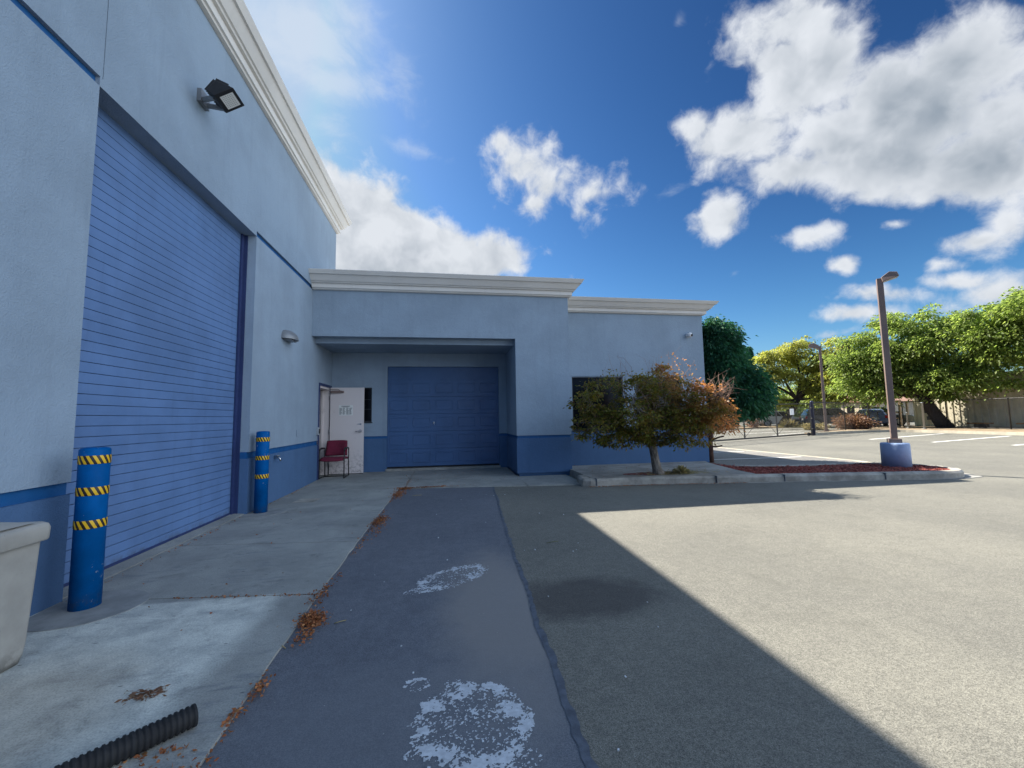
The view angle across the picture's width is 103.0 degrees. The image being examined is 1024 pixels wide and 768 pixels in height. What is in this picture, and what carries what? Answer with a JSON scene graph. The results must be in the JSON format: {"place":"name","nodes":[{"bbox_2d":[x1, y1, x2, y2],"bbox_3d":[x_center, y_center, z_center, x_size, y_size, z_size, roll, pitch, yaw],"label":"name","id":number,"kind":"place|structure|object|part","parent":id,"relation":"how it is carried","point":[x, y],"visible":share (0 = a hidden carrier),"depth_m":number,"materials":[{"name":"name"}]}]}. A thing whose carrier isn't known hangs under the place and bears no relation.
{"place":"outdoors","nodes":[
{"label":"outdoors","id":0,"kind":"place"},
{"bbox_2d":[0,0,363,615],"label":"warehouse","id":1,"kind":"structure","parent":0,"point":[167,240],"depth_m":4.10,"materials":[{"name":"blue paint"}]},
{"bbox_2d":[63,106,240,587],"bbox_3d":[-3.739,-0.442,4.483,0.050,4.288,2.885,0,-5,-9],"label":"roll up door","id":2,"kind":"structure","parent":1,"relation":"in","point":[157,367],"depth_m":4.17,"materials":[{"name":"paint"}]},
{"bbox_2d":[197,78,243,112],"bbox_3d":[-3.331,-3.252,4.624,0.459,0.222,0.349,0,-5,-9],"label":"floodlight","id":3,"kind":"object","parent":1,"relation":"attached to","point":[224,97],"visible":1,"depth_m":4.58,"materials":[{"name":"black metal"}]},
{"bbox_2d":[281,330,298,342],"bbox_3d":[-3.854,-0.844,7.134,0.200,0.190,0.430,0,-5,-9],"label":"wall light","id":4,"kind":"object","parent":1,"relation":"attached to","point":[289,336],"visible":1,"depth_m":7.00,"materials":[{"name":"grey metal"}]},
{"bbox_2d":[316,427,319,434],"bbox_3d":[-4.181,1.019,8.779,0.055,0.160,0.095,0,-5,-9],"label":"key box","id":5,"kind":"object","parent":1,"relation":"attached to","point":[317,430],"visible":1,"depth_m":8.73,"materials":[{"name":"grey metal"}]},
{"bbox_2d":[339,405,352,415],"bbox_3d":[-3.959,0.627,9.696,0.320,0.245,0.005,0,-5,-9],"label":"paper notice","id":6,"kind":"object","parent":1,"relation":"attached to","point":[344,410],"visible":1,"depth_m":9.70,"materials":[{"name":"white paper"}]},
{"bbox_2d":[328,388,363,474],"bbox_3d":[-3.935,1.116,9.651,0.788,2.067,0.110,0,-5,-9],"label":"door","id":7,"kind":"structure","parent":1,"relation":"in","point":[350,428],"depth_m":9.67,"materials":[{"name":"metal"}]},
{"bbox_2d":[0,467,579,767],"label":"concrete apron","id":8,"kind":"object","parent":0,"point":[62,691],"visible":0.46,"depth_m":2.52,"materials":[{"name":"grey concrete"}]},
{"bbox_2d":[0,521,50,673],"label":"planter","id":9,"kind":"object","parent":8,"relation":"on","point":[19,546],"visible":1,"depth_m":2.16,"materials":[{"name":"beige plastic"}]},
{"bbox_2d":[54,703,198,767],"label":"corrugated pipe","id":10,"kind":"object","parent":8,"relation":"on","point":[117,751],"visible":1,"depth_m":1.57,"materials":[{"name":"plastic"}]},
{"bbox_2d":[114,684,169,704],"bbox_3d":[-1.739,1.470,1.929,0.229,0.034,0.132,0,-5,-9],"label":"dead leaf clump","id":11,"kind":"object","parent":8,"relation":"on","point":[146,692],"visible":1,"depth_m":1.93,"materials":[{"name":"brown plant"}]},
{"bbox_2d":[27,508,286,631],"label":"concrete collars","id":12,"kind":"object","parent":8,"relation":"on","point":[60,616],"visible":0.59,"depth_m":2.80,"materials":[{"name":"grey concrete"}]},
{"bbox_2d":[67,447,111,611],"bbox_3d":[-3.026,1.026,2.918,0.175,1.138,0.175,0,-5,-9],"label":"bollard","id":13,"kind":"object","parent":12,"relation":"on","point":[89,529],"visible":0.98,"depth_m":2.87,"materials":[{"name":"blue metal"}]},
{"bbox_2d":[253,431,269,513],"bbox_3d":[-3.582,1.262,5.828,0.175,1.168,0.175,0,-5,-9],"label":"bollard","id":14,"kind":"object","parent":12,"relation":"on","point":[261,477],"visible":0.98,"depth_m":5.77,"materials":[{"name":"blue metal"}]},
{"bbox_2d":[318,440,348,478],"bbox_3d":[-3.987,1.684,9.123,0.560,0.818,0.554,0,-5,-9],"label":"chair","id":15,"kind":"object","parent":8,"relation":"on","point":[338,448],"visible":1,"depth_m":9.29,"materials":[{"name":"red fabric"}]},
{"bbox_2d":[104,463,747,767],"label":"fallen leaves","id":16,"kind":"object","parent":8,"relation":"on","point":[313,618],"visible":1,"depth_m":2.58,"materials":[{"name":"brown plant"}]},
{"bbox_2d":[308,268,583,475],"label":"portal block","id":17,"kind":"structure","parent":8,"relation":"on","point":[456,371],"depth_m":9.23,"materials":[{"name":"blue paint"}]},
{"bbox_2d":[364,388,371,422],"bbox_3d":[-3.685,0.527,10.020,0.495,0.870,0.100,0,-5,-9],"label":"window","id":18,"kind":"structure","parent":17,"relation":"in","point":[367,391],"depth_m":10.06,"materials":[{"name":"black glass"}]},
{"bbox_2d":[387,367,498,468],"bbox_3d":[-1.723,0.823,10.348,2.790,2.529,0.096,0,-5,-9],"label":"garage door","id":19,"kind":"structure","parent":17,"relation":"in","point":[437,416],"depth_m":10.33,"materials":[{"name":"paint"}]},
{"bbox_2d":[200,487,585,767],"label":"asphalt strip","id":20,"kind":"object","parent":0,"point":[336,695],"visible":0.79,"depth_m":2.19,"materials":[{"name":"grey asphalt"}]},
{"bbox_2d":[403,564,541,767],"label":"white residue marks","id":21,"kind":"object","parent":20,"relation":"on","point":[504,757],"visible":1,"depth_m":1.74},
{"bbox_2d":[244,0,1023,407],"label":"sky","id":22,"kind":"structure","parent":0,"point":[769,161],"materials":[{"name":"blue"}]},
{"bbox_2d":[570,461,754,477],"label":"kerbside walk","id":23,"kind":"structure","parent":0,"point":[599,471],"depth_m":8.82,"materials":[{"name":"concrete"}]},
{"bbox_2d":[568,296,718,465],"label":"office wing","id":24,"kind":"structure","parent":23,"relation":"on","point":[628,330],"depth_m":10.15,"materials":[{"name":"blue paint"}]},
{"bbox_2d":[572,377,622,431],"bbox_3d":[2.102,0.480,9.989,1.345,1.340,0.112,0,-5,-9],"label":"window","id":25,"kind":"structure","parent":24,"relation":"in","point":[575,380],"depth_m":10.03,"materials":[{"name":"black glass"}]},
{"bbox_2d":[636,377,679,429],"bbox_3d":[3.689,0.476,10.240,1.250,1.340,0.112,0,-5,-9],"label":"window","id":26,"kind":"structure","parent":24,"relation":"in","point":[654,377],"depth_m":10.31,"materials":[{"name":"black glass"}]},
{"bbox_2d":[623,472,673,474],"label":"tree pit mulch","id":27,"kind":"object","parent":23,"relation":"on","point":[641,473],"visible":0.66,"depth_m":8.17,"materials":[{"name":"brown wood"}]},
{"bbox_2d":[563,352,745,474],"bbox_3d":[2.742,0.540,7.841,3.442,2.602,1.904,0,-5,-9],"label":"maple tree","id":28,"kind":"object","parent":23,"relation":"on","point":[693,417],"visible":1,"depth_m":7.68,"materials":[{"name":"green plant"}]},
{"bbox_2d":[672,465,690,473],"bbox_3d":[3.390,1.695,8.146,0.399,0.187,0.410,0,-5,-9],"label":"dry grass tuft","id":29,"kind":"object","parent":23,"relation":"on","point":[681,468],"visible":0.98,"depth_m":8.12,"materials":[{"name":"green plant"}]},
{"bbox_2d":[638,469,727,475],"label":"dry grass litter","id":30,"kind":"object","parent":23,"relation":"on","point":[670,471],"visible":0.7,"depth_m":8.10,"materials":[{"name":"brown plant"}]},
{"bbox_2d":[494,422,1023,767],"bbox_3d":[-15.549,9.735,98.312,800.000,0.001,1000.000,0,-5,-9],"label":"ground","id":31,"kind":"structure","parent":0,"point":[857,624],"depth_m":2.71,"materials":[{"name":"grey asphalt"}]},
{"bbox_2d":[350,494,658,767],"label":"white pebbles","id":32,"kind":"object","parent":31,"relation":"on","point":[548,596],"visible":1,"depth_m":2.03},
{"bbox_2d":[492,487,598,767],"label":"seam sealer","id":33,"kind":"object","parent":31,"relation":"on","point":[583,745],"visible":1,"depth_m":2.03,"materials":[{"name":"black asphalt"}]},
{"bbox_2d":[745,346,757,367],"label":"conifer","id":34,"kind":"object","parent":31,"relation":"on","point":[751,350],"visible":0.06,"depth_m":69.14,"materials":[{"name":"green plant"}]},
{"bbox_2d":[713,403,811,441],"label":"sliding gate","id":35,"kind":"structure","parent":31,"relation":"on","point":[808,433],"depth_m":21.60,"materials":[{"name":"metal"}]},
{"bbox_2d":[577,462,963,486],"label":"kerb","id":36,"kind":"structure","parent":31,"relation":"on","point":[586,481],"depth_m":7.72,"materials":[{"name":"concrete"}]},
{"bbox_2d":[595,472,886,485],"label":"kerb joints","id":37,"kind":"object","parent":36,"relation":"on","point":[783,475],"visible":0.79,"depth_m":7.71,"materials":[{"name":"grey concrete"}]},
{"bbox_2d":[712,462,950,473],"bbox_3d":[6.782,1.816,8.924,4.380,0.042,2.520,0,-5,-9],"label":"mulch","id":38,"kind":"object","parent":36,"relation":"in","point":[819,469],"visible":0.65,"depth_m":8.53,"materials":[{"name":"brown wood"}]},
{"bbox_2d":[876,271,911,466],"bbox_3d":[8.377,-0.322,9.025,0.550,4.365,0.535,0,-5,-9],"label":"lamp post","id":39,"kind":"object","parent":38,"relation":"on","point":[895,450],"visible":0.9,"depth_m":8.95,"materials":[{"name":"grey metal"}]},
{"bbox_2d":[706,386,840,421],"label":"woods","id":40,"kind":"object","parent":31,"relation":"on","point":[798,410],"depth_m":71.08,"materials":[{"name":"green plant"}]},
{"bbox_2d":[756,411,802,425],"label":"parked car","id":41,"kind":"object","parent":31,"relation":"on","point":[774,420],"visible":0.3,"depth_m":40.01,"materials":[{"name":"white paint"}]},
{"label":"windows","id":42,"kind":"part","parent":41,"relation":"part of","materials":[{"name":"black glass"}]},
{"bbox_2d":[716,447,865,461],"bbox_3d":[8.436,2.387,14.467,0.437,0.068,8.753,0,-5,-10],"label":"paving edge strip","id":43,"kind":"object","parent":31,"relation":"on","point":[797,455],"visible":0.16,"depth_m":12.38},
{"bbox_2d":[810,401,815,435],"bbox_3d":[17.471,1.989,23.646,0.197,2.030,0.197,0,-5,-9],"label":"gate post","id":44,"kind":"object","parent":31,"relation":"on","point":[812,418],"visible":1,"depth_m":23.58,"materials":[{"name":"black metal"}]},
{"bbox_2d":[646,473,982,484],"bbox_3d":[5.250,1.891,7.890,8.268,0.050,0.799,-1,-5,-4],"label":"gutter pan","id":45,"kind":"object","parent":31,"relation":"on","point":[968,476],"visible":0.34,"depth_m":7.70,"materials":[{"name":"concrete"}]},
{"bbox_2d":[798,422,831,429],"bbox_3d":[23.136,3.252,30.970,2.376,0.730,2.109,0,-5,-9],"label":"shrub","id":46,"kind":"object","parent":31,"relation":"on","point":[808,426],"visible":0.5,"depth_m":30.67,"materials":[{"name":"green plant"}]},
{"bbox_2d":[799,408,847,423],"bbox_3d":[29.659,3.096,37.776,4.758,1.730,1.948,-3,-5,19],"label":"parked car","id":47,"kind":"object","parent":31,"relation":"on","point":[806,419],"visible":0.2,"depth_m":37.33,"materials":[{"name":"grey paint"}]},
{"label":"windows","id":48,"kind":"part","parent":47,"relation":"part of","materials":[{"name":"black glass"}]},
{"bbox_2d":[777,347,908,408],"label":"olive tree","id":49,"kind":"object","parent":31,"relation":"on","point":[793,389],"visible":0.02,"depth_m":41.16,"materials":[{"name":"green plant"}]},
{"bbox_2d":[714,430,1023,459],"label":"stall lines","id":50,"kind":"object","parent":31,"relation":"on","point":[878,438],"visible":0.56,"depth_m":17.94,"materials":[{"name":"white paint"}]},
{"bbox_2d":[858,409,888,425],"bbox_3d":[32.734,3.087,37.299,1.808,1.570,4.128,-3,-5,27],"label":"parked car","id":51,"kind":"object","parent":31,"relation":"on","point":[881,417],"visible":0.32,"depth_m":35.66,"materials":[{"name":"blue paint"}]},
{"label":"windows","id":52,"kind":"part","parent":51,"relation":"part of","materials":[{"name":"black glass"}]},
{"bbox_2d":[869,400,909,425],"bbox_3d":[35.229,2.733,38.028,3.328,2.315,2.221,3,-6,-37],"label":"timber frame","id":53,"kind":"object","parent":31,"relation":"on","point":[900,412],"visible":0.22,"depth_m":36.66,"materials":[{"name":"brown wood"}]},
{"bbox_2d":[865,407,914,425],"bbox_3d":[34.322,3.069,38.601,5.510,1.769,1.988,-4,-6,31],"label":"parked car","id":54,"kind":"object","parent":31,"relation":"on","point":[909,416],"visible":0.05,"depth_m":36.95,"materials":[{"name":"grey paint"}]},
{"bbox_2d":[816,430,1023,434],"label":"kerb","id":55,"kind":"structure","parent":31,"relation":"on","point":[933,431],"depth_m":24.11,"materials":[{"name":"concrete"}]},
{"bbox_2d":[735,425,827,429],"bbox_3d":[20.637,4.001,36.931,22.738,0.120,3.860,2,-5,-28],"label":"dirt strip","id":56,"kind":"object","parent":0,"point":[740,427],"visible":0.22,"depth_m":36.68,"materials":[{"name":"brown soil"}]},
{"bbox_2d":[745,419,763,427],"bbox_3d":[21.778,3.459,36.752,1.641,1.214,1.408,0,-5,-9],"label":"shrub","id":57,"kind":"object","parent":56,"relation":"on","point":[753,425],"visible":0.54,"depth_m":36.52,"materials":[{"name":"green plant"}]},
{"bbox_2d":[749,335,873,424],"bbox_3d":[27.230,-0.223,37.447,12.083,8.735,6.076,-4,-6,30],"label":"locust tree","id":58,"kind":"object","parent":56,"relation":"on","point":[785,357],"visible":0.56,"depth_m":37.38,"materials":[{"name":"green plant"}]},
{"bbox_2d":[713,447,856,465],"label":"stall paving","id":59,"kind":"structure","parent":0,"point":[728,456],"depth_m":11.51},
{"bbox_2d":[702,314,786,462],"bbox_3d":[6.083,0.134,11.389,2.877,4.130,2.198,0,-5,-9],"label":"evergreen tree","id":60,"kind":"object","parent":59,"relation":"on","point":[724,349],"visible":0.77,"depth_m":10.84,"materials":[{"name":"green plant"}]},
{"bbox_2d":[841,396,913,414],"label":"house","id":61,"kind":"structure","parent":0,"point":[903,399],"depth_m":50.84,"materials":[{"name":"beige"}]},
{"bbox_2d":[847,406,854,414],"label":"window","id":62,"kind":"structure","parent":61,"relation":"in","point":[851,409],"depth_m":53.14,"materials":[{"name":"glass"}]},
{"bbox_2d":[805,425,1023,433],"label":"dirt verge","id":63,"kind":"structure","parent":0,"point":[991,429],"depth_m":26.56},
{"bbox_2d":[778,418,799,427],"bbox_3d":[22.683,3.174,33.453,1.932,0.860,1.902,3,-6,-41],"label":"yucca","id":64,"kind":"object","parent":63,"relation":"on","point":[790,425],"visible":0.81,"depth_m":33.17,"materials":[{"name":"green plant"}]},
{"bbox_2d":[808,343,828,431],"bbox_3d":[19.509,0.190,25.928,0.702,5.646,0.402,-4,-6,35],"label":"lamp post","id":65,"kind":"object","parent":63,"relation":"on","point":[814,346],"visible":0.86,"depth_m":25.79,"materials":[{"name":"metal"}]},
{"bbox_2d":[813,402,869,431],"bbox_3d":[21.863,2.161,26.943,10.180,1.950,0.285,2,-6,-35],"label":"chain link fence","id":66,"kind":"object","parent":63,"relation":"on","point":[827,417],"visible":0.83,"depth_m":26.51,"materials":[{"name":"metal"}]},
{"bbox_2d":[831,411,881,429],"bbox_3d":[24.307,2.677,28.733,2.826,1.523,2.460,-5,-6,42],"label":"dry bush","id":67,"kind":"object","parent":63,"relation":"on","point":[861,421],"visible":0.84,"depth_m":28.35,"materials":[{"name":"brown plant"}]},
{"bbox_2d":[869,411,900,427],"bbox_3d":[27.483,2.674,30.341,2.881,1.310,0.644,0,-5,-12],"label":"chain link fence","id":68,"kind":"object","parent":63,"relation":"on","point":[877,416],"visible":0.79,"depth_m":30.50,"materials":[{"name":"metal"}]},
{"bbox_2d":[905,412,908,427],"bbox_3d":[27.689,2.547,28.497,0.191,1.150,0.191,0,-5,-9],"label":"service post","id":69,"kind":"object","parent":63,"relation":"on","point":[907,419],"visible":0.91,"depth_m":28.47,"materials":[{"name":"metal"}]},
{"bbox_2d":[811,303,1023,427],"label":"broad tree","id":70,"kind":"object","parent":63,"relation":"on","point":[927,371],"visible":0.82,"depth_m":28.64,"materials":[{"name":"green plant"}]},
{"bbox_2d":[920,402,926,428],"bbox_3d":[27.400,2.111,27.117,0.234,1.800,0.234,0,-5,-9],"label":"service post","id":71,"kind":"object","parent":63,"relation":"on","point":[922,410],"visible":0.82,"depth_m":27.09,"materials":[{"name":"metal"}]},
{"bbox_2d":[901,397,1023,428],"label":"chain link fence","id":72,"kind":"object","parent":63,"relation":"on","point":[1009,411],"visible":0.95,"depth_m":26.56,"materials":[{"name":"metal"}]},
{"bbox_2d":[912,370,1023,427],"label":"tan wall","id":73,"kind":"structure","parent":63,"relation":"on","point":[1015,394],"depth_m":28.08,"materials":[{"name":"concrete"}]},
{"bbox_2d":[967,422,993,427],"bbox_3d":[31.955,2.804,27.778,0.340,0.340,1.240,0,-5,-9],"label":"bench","id":74,"kind":"object","parent":63,"relation":"on","point":[981,424],"visible":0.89,"depth_m":27.64,"materials":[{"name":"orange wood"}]},
{"bbox_2d":[945,286,1023,391],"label":"spreading tree","id":75,"kind":"object","parent":63,"relation":"on","point":[1012,307],"visible":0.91,"depth_m":25.18,"materials":[{"name":"green plant"}]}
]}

